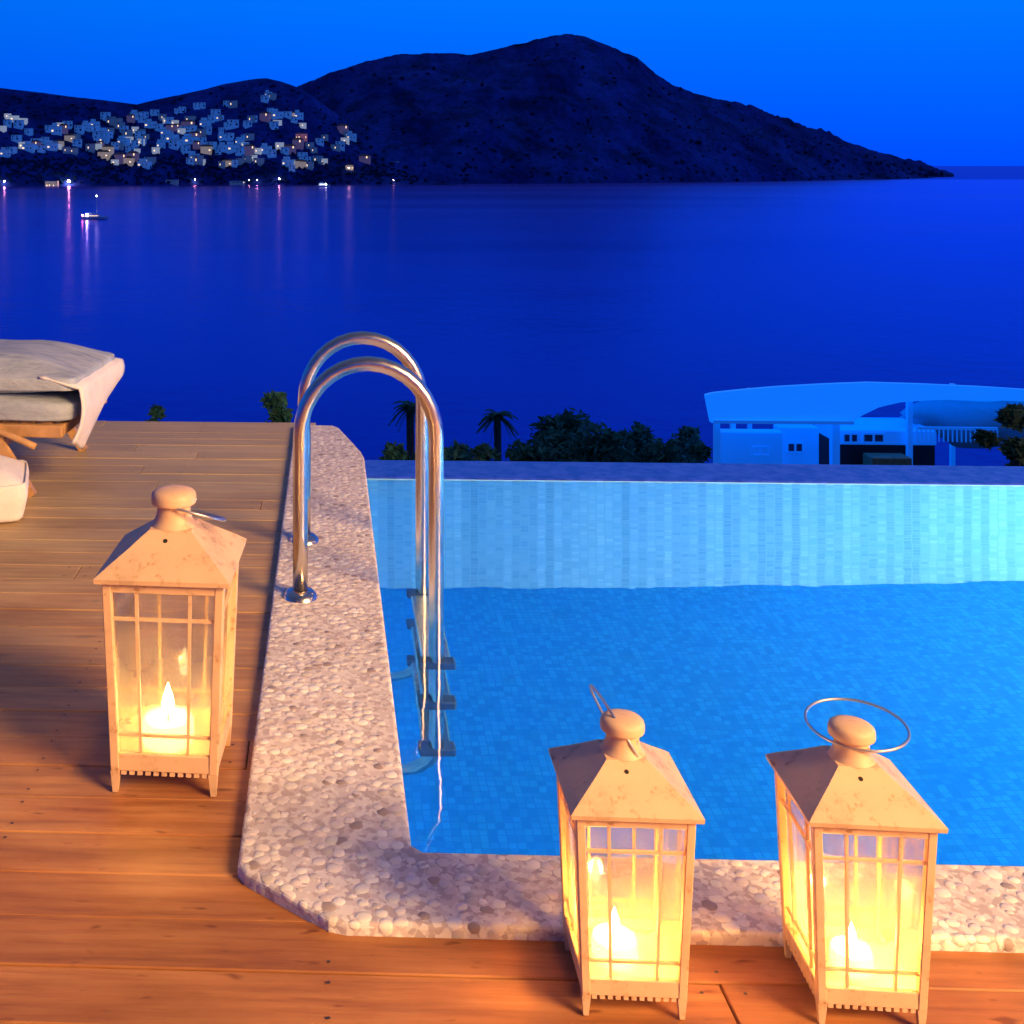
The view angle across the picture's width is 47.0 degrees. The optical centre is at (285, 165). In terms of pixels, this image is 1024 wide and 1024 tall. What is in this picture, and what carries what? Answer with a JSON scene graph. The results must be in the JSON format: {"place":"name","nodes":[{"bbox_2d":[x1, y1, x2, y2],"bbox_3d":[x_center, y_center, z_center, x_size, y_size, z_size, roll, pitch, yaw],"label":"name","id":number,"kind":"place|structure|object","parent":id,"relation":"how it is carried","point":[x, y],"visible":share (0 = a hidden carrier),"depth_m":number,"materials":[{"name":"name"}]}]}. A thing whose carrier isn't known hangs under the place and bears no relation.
{"place":"outdoors","nodes":[
{"label":"outdoors","id":0,"kind":"place"},
{"bbox_2d":[0,78,454,186],"bbox_3d":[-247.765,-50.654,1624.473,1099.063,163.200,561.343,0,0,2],"label":"hill","id":1,"kind":"structure","parent":0,"point":[312,120],"depth_m":1565.63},
{"bbox_2d":[0,147,10,157],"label":"house","id":2,"kind":"structure","parent":1,"relation":"on","point":[4,152],"depth_m":1421.73,"materials":[{"name":"blue glass"}]},
{"bbox_2d":[3,119,11,127],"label":"house","id":3,"kind":"structure","parent":1,"relation":"on","point":[7,122],"depth_m":1501.88,"materials":[{"name":"blue glass"}]},
{"bbox_2d":[11,135,21,142],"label":"house","id":4,"kind":"structure","parent":1,"relation":"on","point":[16,138],"depth_m":1469.79,"materials":[{"name":"blue glass"}]},
{"bbox_2d":[13,120,23,129],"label":"house","id":5,"kind":"structure","parent":1,"relation":"on","point":[18,124],"depth_m":1505.51,"materials":[{"name":"blue glass"}]},
{"bbox_2d":[24,128,33,135],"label":"house","id":6,"kind":"structure","parent":1,"relation":"on","point":[28,131],"depth_m":1495.68,"materials":[{"name":"blue glass"}]},
{"bbox_2d":[22,141,36,152],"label":"house","id":7,"kind":"structure","parent":1,"relation":"on","point":[28,146],"depth_m":1452.94,"materials":[{"name":"blue glass"}]},
{"bbox_2d":[45,140,57,150],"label":"house","id":8,"kind":"structure","parent":1,"relation":"on","point":[50,145],"depth_m":1471.39,"materials":[{"name":"blue glass"}]},
{"bbox_2d":[45,181,58,185],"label":"house","id":9,"kind":"structure","parent":1,"relation":"on","point":[51,183],"depth_m":1381.95,"materials":[{"name":"beige glass"}]},
{"bbox_2d":[51,123,61,135],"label":"house","id":10,"kind":"structure","parent":1,"relation":"on","point":[56,129],"depth_m":1517.82,"materials":[{"name":"blue glass"}]},
{"bbox_2d":[59,124,68,133],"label":"house","id":11,"kind":"structure","parent":1,"relation":"on","point":[64,128],"depth_m":1525.38,"materials":[{"name":"paint"}]},
{"bbox_2d":[64,134,74,141],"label":"house","id":12,"kind":"structure","parent":1,"relation":"on","point":[69,137],"depth_m":1507.55,"materials":[{"name":"ceramic"}]},
{"bbox_2d":[72,139,81,147],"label":"house","id":13,"kind":"structure","parent":1,"relation":"on","point":[77,142],"depth_m":1496.51,"materials":[{"name":"blue glass"}]},
{"bbox_2d":[74,125,84,134],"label":"house","id":14,"kind":"structure","parent":1,"relation":"on","point":[79,129],"depth_m":1536.24,"materials":[{"name":"blue glass"}]},
{"bbox_2d":[86,144,94,152],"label":"house","id":15,"kind":"structure","parent":1,"relation":"on","point":[90,147],"depth_m":1491.36,"materials":[{"name":"blue paint"}]},
{"bbox_2d":[92,131,104,141],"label":"house","id":16,"kind":"structure","parent":1,"relation":"on","point":[95,135],"depth_m":1528.19,"materials":[{"name":"blue glass"}]},
{"bbox_2d":[98,150,110,160],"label":"house","id":17,"kind":"structure","parent":1,"relation":"on","point":[105,154],"depth_m":1481.04,"materials":[{"name":"ceramic"}]},
{"bbox_2d":[99,134,109,143],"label":"house","id":18,"kind":"structure","parent":1,"relation":"on","point":[106,140],"depth_m":1527.82,"materials":[{"name":"blue glass"}]},
{"bbox_2d":[100,112,110,120],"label":"house","id":19,"kind":"structure","parent":1,"relation":"on","point":[104,115],"depth_m":1598.64,"materials":[{"name":"blue glass"}]},
{"bbox_2d":[102,145,113,154],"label":"house","id":20,"kind":"structure","parent":1,"relation":"on","point":[110,148],"depth_m":1493.66,"materials":[{"name":"ceramic"}]},
{"bbox_2d":[114,152,126,163],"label":"house","id":21,"kind":"structure","parent":1,"relation":"on","point":[120,156],"depth_m":1477.63,"materials":[{"name":"paint"}]},
{"bbox_2d":[117,136,130,145],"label":"house","id":22,"kind":"structure","parent":1,"relation":"on","point":[124,140],"depth_m":1533.95,"materials":[{"name":"blue glass"}]},
{"bbox_2d":[121,129,132,135],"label":"house","id":23,"kind":"structure","parent":1,"relation":"on","point":[126,132],"depth_m":1563.76,"materials":[{"name":"grey paint"}]},
{"bbox_2d":[123,156,134,166],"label":"house","id":24,"kind":"structure","parent":1,"relation":"on","point":[129,160],"depth_m":1477.87,"materials":[{"name":"ceramic"}]},
{"bbox_2d":[126,114,134,122],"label":"house","id":25,"kind":"structure","parent":1,"relation":"on","point":[130,118],"depth_m":1615.19,"materials":[{"name":"paint"}]},
{"bbox_2d":[127,151,138,161],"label":"house","id":26,"kind":"structure","parent":1,"relation":"on","point":[135,154],"depth_m":1490.96,"materials":[{"name":"paint"}]},
{"bbox_2d":[135,131,145,137],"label":"house","id":27,"kind":"structure","parent":1,"relation":"on","point":[138,134],"depth_m":1564.29,"materials":[{"name":"blue glass"}]},
{"bbox_2d":[137,159,151,168],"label":"house","id":28,"kind":"structure","parent":1,"relation":"on","point":[145,163],"depth_m":1477.13,"materials":[{"name":"blue glass"}]},
{"bbox_2d":[144,119,156,127],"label":"house","id":29,"kind":"structure","parent":1,"relation":"on","point":[149,123],"depth_m":1597.85,"materials":[{"name":"blue glass"}]},
{"bbox_2d":[156,139,164,148],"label":"house","id":30,"kind":"structure","parent":1,"relation":"on","point":[159,143],"depth_m":1535.45,"materials":[{"name":"blue glass"}]},
{"bbox_2d":[166,132,178,141],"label":"house","id":31,"kind":"structure","parent":1,"relation":"on","point":[170,135],"depth_m":1555.58,"materials":[{"name":"blue glass"}]},
{"bbox_2d":[169,140,180,149],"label":"house","id":32,"kind":"structure","parent":1,"relation":"on","point":[174,144],"depth_m":1537.11,"materials":[{"name":"blue glass"}]},
{"bbox_2d":[180,145,190,154],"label":"house","id":33,"kind":"structure","parent":1,"relation":"on","point":[185,149],"depth_m":1526.05,"materials":[{"name":"blue glass"}]},
{"bbox_2d":[181,120,194,125],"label":"house","id":34,"kind":"structure","parent":1,"relation":"on","point":[187,122],"depth_m":1593.99,"materials":[{"name":"paint"}]},
{"bbox_2d":[182,134,197,144],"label":"house","id":35,"kind":"structure","parent":1,"relation":"on","point":[189,139],"depth_m":1553.34,"materials":[{"name":"blue glass"}]},
{"bbox_2d":[192,155,203,164],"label":"house","id":36,"kind":"structure","parent":1,"relation":"on","point":[198,159],"depth_m":1503.39,"materials":[{"name":"blue paint"}]},
{"bbox_2d":[199,118,211,126],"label":"house","id":37,"kind":"structure","parent":1,"relation":"on","point":[203,122],"depth_m":1600.43,"materials":[{"name":"blue glass"}]},
{"bbox_2d":[200,144,212,154],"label":"house","id":38,"kind":"structure","parent":1,"relation":"on","point":[206,148],"depth_m":1533.09,"materials":[{"name":"ceramic"}]},
{"bbox_2d":[218,142,226,152],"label":"house","id":39,"kind":"structure","parent":1,"relation":"on","point":[222,145],"depth_m":1538.15,"materials":[{"name":"blue glass"}]},
{"bbox_2d":[225,133,233,140],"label":"house","id":40,"kind":"structure","parent":1,"relation":"on","point":[229,136],"depth_m":1565.18,"materials":[{"name":"blue glass"}]},
{"bbox_2d":[225,142,239,153],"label":"house","id":41,"kind":"structure","parent":1,"relation":"on","point":[231,146],"depth_m":1535.96,"materials":[{"name":"blue glass"}]},
{"bbox_2d":[227,119,238,129],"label":"house","id":42,"kind":"structure","parent":1,"relation":"on","point":[233,123],"depth_m":1592.56,"materials":[{"name":"blue glass"}]},
{"bbox_2d":[228,100,237,107],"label":"house","id":43,"kind":"structure","parent":1,"relation":"on","point":[232,103],"depth_m":1648.47,"materials":[{"name":"blue paint"}]},
{"bbox_2d":[244,144,254,154],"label":"house","id":44,"kind":"structure","parent":1,"relation":"on","point":[249,149],"depth_m":1528.32,"materials":[{"name":"paint"}]},
{"bbox_2d":[244,133,254,140],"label":"house","id":45,"kind":"structure","parent":1,"relation":"on","point":[249,136],"depth_m":1559.55,"materials":[{"name":"grey paint"}]},
{"bbox_2d":[253,158,263,165],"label":"house","id":46,"kind":"structure","parent":1,"relation":"on","point":[259,161],"depth_m":1505.79,"materials":[{"name":"blue paint"}]},
{"bbox_2d":[259,112,271,122],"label":"house","id":47,"kind":"structure","parent":1,"relation":"on","point":[265,116],"depth_m":1605.77,"materials":[{"name":"paint"}]},
{"bbox_2d":[260,143,271,153],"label":"house","id":48,"kind":"structure","parent":1,"relation":"on","point":[264,147],"depth_m":1528.15,"materials":[{"name":"blue glass"}]},
{"bbox_2d":[267,149,276,157],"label":"house","id":49,"kind":"structure","parent":1,"relation":"on","point":[271,153],"depth_m":1520.85,"materials":[{"name":"blue glass"}]},
{"bbox_2d":[269,121,278,129],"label":"house","id":50,"kind":"structure","parent":1,"relation":"on","point":[273,125],"depth_m":1587.14,"materials":[{"name":"glass"}]},
{"bbox_2d":[270,109,282,119],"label":"house","id":51,"kind":"structure","parent":1,"relation":"on","point":[276,114],"depth_m":1616.06,"materials":[{"name":"glass"}]},
{"bbox_2d":[282,157,294,166],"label":"house","id":52,"kind":"structure","parent":1,"relation":"on","point":[287,161],"depth_m":1504.49,"materials":[{"name":"glass"}]},
{"bbox_2d":[284,144,295,154],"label":"house","id":53,"kind":"structure","parent":1,"relation":"on","point":[292,147],"depth_m":1533.55,"materials":[{"name":"paint"}]},
{"bbox_2d":[292,138,303,149],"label":"house","id":54,"kind":"structure","parent":1,"relation":"on","point":[298,143],"depth_m":1548.32,"materials":[{"name":"paint"}]},
{"bbox_2d":[296,133,306,141],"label":"house","id":55,"kind":"structure","parent":1,"relation":"on","point":[302,135],"depth_m":1570.93,"materials":[{"name":"ceramic"}]},
{"bbox_2d":[315,138,323,146],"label":"house","id":56,"kind":"structure","parent":1,"relation":"on","point":[319,141],"depth_m":1576.58,"materials":[{"name":"glass"}]},
{"bbox_2d":[330,144,340,151],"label":"house","id":57,"kind":"structure","parent":1,"relation":"on","point":[335,147],"depth_m":1577.27,"materials":[{"name":"grey paint"}]},
{"bbox_2d":[337,124,347,133],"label":"house","id":58,"kind":"structure","parent":1,"relation":"on","point":[341,128],"depth_m":1655.21,"materials":[{"name":"paint"}]},
{"bbox_2d":[346,131,356,141],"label":"house","id":59,"kind":"structure","parent":1,"relation":"on","point":[352,136],"depth_m":1646.58,"materials":[{"name":"glass"}]},
{"bbox_2d":[359,154,370,163],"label":"house","id":60,"kind":"structure","parent":1,"relation":"on","point":[365,158],"depth_m":1563.02,"materials":[{"name":"paint"}]},
{"bbox_2d":[0,166,1023,465],"bbox_3d":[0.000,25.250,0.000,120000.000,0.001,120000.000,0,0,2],"label":"sea","id":61,"kind":"structure","parent":0,"point":[660,308],"depth_m":228.12,"materials":[{"name":"liquid"}]},
{"bbox_2d":[82,195,107,219],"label":"sailboat","id":62,"kind":"object","parent":61,"relation":"on","point":[92,217],"visible":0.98,"depth_m":531.15,"materials":[{"name":"grey fabric"}]},
{"bbox_2d":[0,0,1023,165],"label":"sky","id":63,"kind":"structure","parent":0,"point":[932,82],"materials":[{"name":"blue"}]},
{"bbox_2d":[297,34,953,183],"bbox_3d":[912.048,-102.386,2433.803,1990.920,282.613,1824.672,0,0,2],"label":"mountain","id":64,"kind":"structure","parent":0,"point":[558,70],"depth_m":1844.25,"materials":[{"name":"black stone"}]},
{"bbox_2d":[0,43,943,183],"bbox_3d":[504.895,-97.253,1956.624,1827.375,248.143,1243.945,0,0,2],"label":"woods","id":65,"kind":"object","parent":64,"relation":"on","point":[10,160],"visible":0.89,"depth_m":1530.84,"materials":[{"name":"black plant"}]},
{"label":"ground","id":66,"kind":"structure","parent":0,"visible":0},
{"bbox_2d":[144,404,166,421],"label":"tree","id":67,"kind":"object","parent":66,"relation":"on","point":[156,412],"visible":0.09,"depth_m":21.94,"materials":[{"name":"green plant"}]},
{"bbox_2d":[259,389,293,422],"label":"tree","id":68,"kind":"object","parent":66,"relation":"on","point":[275,404],"visible":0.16,"depth_m":18.81,"materials":[{"name":"green plant"}]},
{"bbox_2d":[378,441,412,459],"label":"tree","id":69,"kind":"object","parent":66,"relation":"on","point":[390,451],"visible":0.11,"depth_m":19.93,"materials":[{"name":"green plant"}]},
{"bbox_2d":[388,400,414,459],"bbox_3d":[3.322,10.494,29.951,1.060,8.594,1.104,0,0,42],"label":"palm tree","id":70,"kind":"object","parent":66,"relation":"on","point":[408,408],"visible":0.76,"depth_m":29.91,"materials":[{"name":"green plant"}]},
{"bbox_2d":[444,439,473,460],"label":"tree","id":71,"kind":"object","parent":66,"relation":"on","point":[460,452],"visible":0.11,"depth_m":20.81,"materials":[{"name":"green plant"}]},
{"bbox_2d":[470,443,507,460],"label":"tree","id":72,"kind":"object","parent":66,"relation":"on","point":[488,453],"visible":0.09,"depth_m":19.93,"materials":[{"name":"green plant"}]},
{"bbox_2d":[476,409,518,460],"bbox_3d":[5.948,11.221,32.036,1.183,8.694,1.179,0,0,2],"label":"palm tree","id":73,"kind":"object","parent":66,"relation":"on","point":[496,417],"visible":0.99,"depth_m":31.90,"materials":[{"name":"green plant"}]},
{"bbox_2d":[504,438,562,461],"bbox_3d":[4.546,8.567,22.129,1.392,6.572,1.617,0,0,-39],"label":"tree","id":74,"kind":"object","parent":66,"relation":"on","point":[527,451],"visible":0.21,"depth_m":21.87,"materials":[{"name":"green plant"}]},
{"bbox_2d":[534,428,580,461],"bbox_3d":[5.566,8.758,23.038,1.606,6.955,1.373,0,0,-38],"label":"tree","id":75,"kind":"object","parent":66,"relation":"on","point":[554,438],"visible":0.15,"depth_m":22.91,"materials":[{"name":"green plant"}]},
{"bbox_2d":[528,407,593,439],"bbox_3d":[6.034,8.852,23.936,2.348,7.524,1.574,0,0,-26],"label":"tree","id":76,"kind":"object","parent":66,"relation":"on","point":[569,422],"visible":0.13,"depth_m":23.82,"materials":[{"name":"green plant"}]},
{"bbox_2d":[551,421,630,462],"bbox_3d":[5.736,8.149,21.145,1.660,6.706,1.611,0,0,-4],"label":"tree","id":77,"kind":"object","parent":66,"relation":"on","point":[597,445],"visible":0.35,"depth_m":21.02,"materials":[{"name":"green plant"}]},
{"bbox_2d":[614,428,639,462],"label":"tree","id":78,"kind":"object","parent":66,"relation":"on","point":[628,442],"visible":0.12,"depth_m":21.85,"materials":[{"name":"green plant"}]},
{"bbox_2d":[627,421,655,462],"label":"tree","id":79,"kind":"object","parent":66,"relation":"on","point":[640,435],"visible":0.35,"depth_m":24.88,"materials":[{"name":"green plant"}]},
{"bbox_2d":[643,438,694,462],"bbox_3d":[6.753,7.968,20.016,1.561,6.348,1.303,0,0,-8],"label":"tree","id":80,"kind":"object","parent":66,"relation":"on","point":[656,452],"visible":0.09,"depth_m":19.91,"materials":[{"name":"green plant"}]},
{"bbox_2d":[664,424,704,462],"bbox_3d":[8.816,9.355,25.024,1.030,7.335,0.943,0,0,-36],"label":"tree","id":81,"kind":"object","parent":66,"relation":"on","point":[687,435],"visible":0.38,"depth_m":24.86,"materials":[{"name":"green plant"}]},
{"bbox_2d":[685,442,712,462],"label":"tree","id":82,"kind":"object","parent":66,"relation":"on","point":[700,451],"visible":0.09,"depth_m":18.91,"materials":[{"name":"green plant"}]},
{"bbox_2d":[704,382,1023,465],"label":"pavilion","id":83,"kind":"structure","parent":66,"relation":"on","point":[841,431],"depth_m":22.37,"materials":[{"name":"white paint"}]},
{"bbox_2d":[752,446,770,456],"bbox_3d":[9.436,5.669,22.582,0.363,0.200,0.018,0,0,2],"label":"window","id":84,"kind":"structure","parent":83,"relation":"in","point":[753,447],"depth_m":22.58,"materials":[{"name":"white glass"}]},
{"bbox_2d":[786,442,803,452],"bbox_3d":[10.192,5.638,22.814,0.343,0.220,0.120,0,0,2],"label":"window","id":85,"kind":"structure","parent":83,"relation":"in","point":[791,447],"depth_m":22.76,"materials":[{"name":"white glass"}]},
{"bbox_2d":[842,433,858,443],"bbox_3d":[11.153,5.377,22.514,0.322,0.210,0.120,0,0,2],"label":"window","id":86,"kind":"structure","parent":83,"relation":"in","point":[847,438],"depth_m":22.46,"materials":[{"name":"white glass"}]},
{"bbox_2d":[862,433,884,443],"bbox_3d":[11.603,5.377,22.512,0.445,0.210,0.120,0,0,2],"label":"window","id":87,"kind":"structure","parent":83,"relation":"in","point":[867,438],"depth_m":22.46,"materials":[{"name":"white glass"}]},
{"bbox_2d":[888,433,916,443],"bbox_3d":[12.164,5.377,22.459,0.547,0.210,0.018,0,0,2],"label":"window","id":88,"kind":"structure","parent":83,"relation":"in","point":[889,434],"depth_m":22.46,"materials":[{"name":"white glass"}]},
{"bbox_2d":[969,429,1002,451],"bbox_3d":[6.180,4.414,10.000,0.447,4.206,0.395,0,0,-15],"label":"bush","id":89,"kind":"object","parent":66,"relation":"on","point":[985,439],"visible":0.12,"depth_m":9.97,"materials":[{"name":"green plant"}]},
{"bbox_2d":[993,403,1023,465],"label":"bush","id":90,"kind":"object","parent":66,"relation":"on","point":[1010,416],"visible":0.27,"depth_m":9.45,"materials":[{"name":"green plant"}]},
{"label":"deck base","id":91,"kind":"structure","parent":66,"relation":"on","visible":0},
{"bbox_2d":[0,421,1023,1023],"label":"deck","id":92,"kind":"structure","parent":91,"relation":"on","point":[134,899],"depth_m":2.02,"materials":[{"name":"brown wood"}]},
{"bbox_2d":[0,455,28,522],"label":"floor cushion","id":93,"kind":"object","parent":92,"relation":"on","point":[14,478],"visible":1,"depth_m":3.98,"materials":[{"name":"white fabric"}]},
{"bbox_2d":[0,390,106,496],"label":"sun lounger","id":94,"kind":"object","parent":92,"relation":"on","point":[47,411],"visible":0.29,"depth_m":4.33,"materials":[{"name":"white fabric"}]},
{"bbox_2d":[0,339,114,392],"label":"pillow","id":95,"kind":"object","parent":94,"relation":"on","point":[25,365],"visible":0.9,"depth_m":4.44,"materials":[{"name":"grey fabric"}]},
{"bbox_2d":[38,357,124,449],"bbox_3d":[-0.814,0.949,4.621,0.178,0.317,0.642,0,0,6],"label":"towel","id":96,"kind":"object","parent":94,"relation":"on","point":[96,388],"visible":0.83,"depth_m":4.46,"materials":[{"name":"white fabric"}]},
{"bbox_2d":[93,485,246,796],"bbox_3d":[-0.231,0.958,2.365,0.271,0.580,0.271,0,0,5],"label":"lantern","id":97,"kind":"object","parent":92,"relation":"on","point":[174,547],"visible":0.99,"depth_m":2.28,"materials":[{"name":"beige paint"}]},
{"bbox_2d":[142,683,193,752],"bbox_3d":[-0.243,1.133,2.366,0.108,0.122,0.108,0,0,2],"label":"candle","id":98,"kind":"object","parent":97,"relation":"in","point":[168,716],"visible":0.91,"depth_m":2.35,"materials":[{"name":"wax"}]},
{"bbox_2d":[549,684,704,1019],"bbox_3d":[0.516,1.034,1.754,0.191,0.428,0.214,0,0,3],"label":"lantern","id":99,"kind":"object","parent":92,"relation":"on","point":[620,775],"visible":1,"depth_m":1.69,"materials":[{"name":"beige paint"}]},
{"bbox_2d":[591,907,637,970],"bbox_3d":[0.504,1.172,1.743,0.068,0.077,0.068,0,0,2],"label":"candle","id":100,"kind":"object","parent":99,"relation":"in","point":[624,943],"visible":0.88,"depth_m":1.73,"materials":[{"name":"wax"}]},
{"bbox_2d":[765,697,948,1023],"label":"lantern","id":101,"kind":"object","parent":92,"relation":"on","point":[847,782],"visible":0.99,"depth_m":1.68,"materials":[{"name":"beige paint"}]},
{"bbox_2d":[830,921,873,978],"bbox_3d":[0.856,1.177,1.723,0.060,0.067,0.060,0,0,2],"label":"candle","id":102,"kind":"object","parent":101,"relation":"in","point":[861,954],"visible":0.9,"depth_m":1.72,"materials":[{"name":"wax"}]},
{"bbox_2d":[238,425,1023,952],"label":"swimming pool","id":103,"kind":"structure","parent":91,"relation":"in","point":[326,843],"depth_m":2.16,"materials":[{"name":"stone"}]},
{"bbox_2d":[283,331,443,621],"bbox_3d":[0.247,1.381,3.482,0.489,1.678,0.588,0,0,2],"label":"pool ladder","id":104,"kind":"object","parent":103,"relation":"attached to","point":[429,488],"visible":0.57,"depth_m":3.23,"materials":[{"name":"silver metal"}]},
{"bbox_2d":[367,479,1023,865],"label":"pool water","id":105,"kind":"structure","parent":103,"relation":"in","point":[717,637],"depth_m":3.05,"materials":[{"name":"blue liquid"}]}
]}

